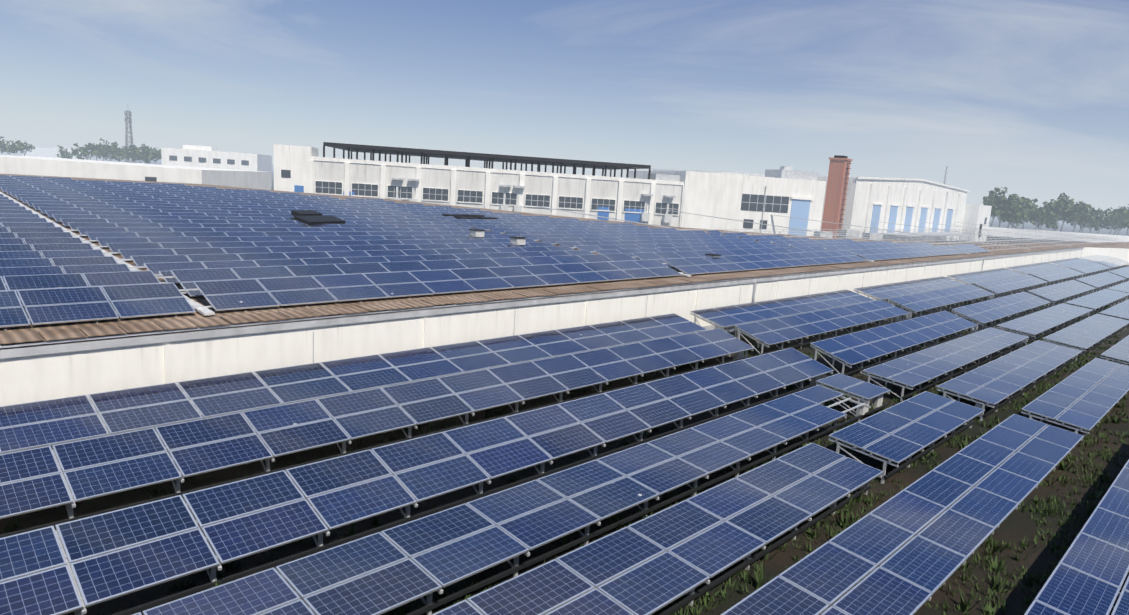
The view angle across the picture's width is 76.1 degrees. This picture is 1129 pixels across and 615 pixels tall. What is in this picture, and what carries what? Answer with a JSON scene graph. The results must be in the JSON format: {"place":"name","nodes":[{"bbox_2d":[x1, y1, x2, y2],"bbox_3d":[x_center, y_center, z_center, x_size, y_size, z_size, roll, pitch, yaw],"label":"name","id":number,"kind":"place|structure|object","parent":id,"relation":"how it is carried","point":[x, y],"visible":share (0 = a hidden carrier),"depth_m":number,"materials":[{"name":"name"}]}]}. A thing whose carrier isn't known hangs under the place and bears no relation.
{"place":"outdoors","nodes":[
{"label":"outdoors","id":0,"kind":"place"},
{"bbox_2d":[0,157,1128,614],"bbox_3d":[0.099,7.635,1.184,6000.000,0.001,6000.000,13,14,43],"label":"ground","id":1,"kind":"structure","parent":0,"point":[1016,527],"depth_m":18.28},
{"bbox_2d":[124,110,134,162],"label":"telecom mast","id":2,"kind":"object","parent":1,"relation":"on","point":[129,118],"visible":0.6,"depth_m":350.74,"materials":[{"name":"silver metal"}]},
{"bbox_2d":[0,247,1128,450],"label":"shed walls","id":3,"kind":"structure","parent":1,"relation":"on","point":[41,371],"depth_m":24.71,"materials":[{"name":"white paint"}]},
{"bbox_2d":[0,174,1128,344],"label":"roof","id":4,"kind":"structure","parent":3,"relation":"on","point":[42,332],"depth_m":28.45,"materials":[{"name":"metal"}]},
{"bbox_2d":[0,175,989,327],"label":"solar panels","id":5,"kind":"object","parent":4,"relation":"on","point":[245,273],"visible":1,"depth_m":36.72,"materials":[{"name":"blue glass"}]},
{"bbox_2d":[291,210,721,255],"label":"roof vents","id":6,"kind":"object","parent":4,"relation":"on","point":[310,217],"visible":0.83,"depth_m":46.05,"materials":[{"name":"black metal"}]},
{"bbox_2d":[0,192,1121,315],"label":"skylights","id":7,"kind":"object","parent":4,"relation":"on","point":[207,311],"visible":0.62,"depth_m":46.20,"materials":[{"name":"white plastic"}]},
{"bbox_2d":[4,229,1126,330],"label":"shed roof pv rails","id":8,"kind":"object","parent":4,"relation":"on","point":[925,240],"visible":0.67,"depth_m":92.00,"materials":[{"name":"silver metal"}]},
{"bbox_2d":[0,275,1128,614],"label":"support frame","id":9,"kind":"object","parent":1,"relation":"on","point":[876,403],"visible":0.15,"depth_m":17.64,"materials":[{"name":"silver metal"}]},
{"bbox_2d":[0,136,1128,235],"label":"trees","id":10,"kind":"object","parent":1,"relation":"on","point":[1012,208],"depth_m":252.99,"materials":[{"name":"green plant"}]},
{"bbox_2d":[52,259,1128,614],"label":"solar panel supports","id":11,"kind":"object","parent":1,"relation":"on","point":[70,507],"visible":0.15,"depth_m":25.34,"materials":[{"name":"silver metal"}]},
{"bbox_2d":[0,255,1128,614],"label":"solar panels","id":12,"kind":"object","parent":11,"relation":"on","point":[656,561],"visible":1,"depth_m":17.05,"materials":[{"name":"blue glass"}]},
{"bbox_2d":[0,145,1128,241],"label":"distant buildings","id":13,"kind":"structure","parent":0,"point":[196,164],"depth_m":110.26,"materials":[{"name":"grey"}]},
{"bbox_2d":[0,0,1128,215],"label":"sky","id":14,"kind":"structure","parent":0,"point":[1030,98],"materials":[{"name":"blue"}]},
{"bbox_2d":[4,297,1128,614],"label":"weedy grass","id":15,"kind":"structure","parent":0,"point":[996,545],"depth_m":18.77,"materials":[{"name":"green plant"}]},
{"bbox_2d":[274,142,991,241],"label":"factory buildings","id":16,"kind":"structure","parent":0,"point":[839,195],"depth_m":113.22,"materials":[{"name":"grey"}]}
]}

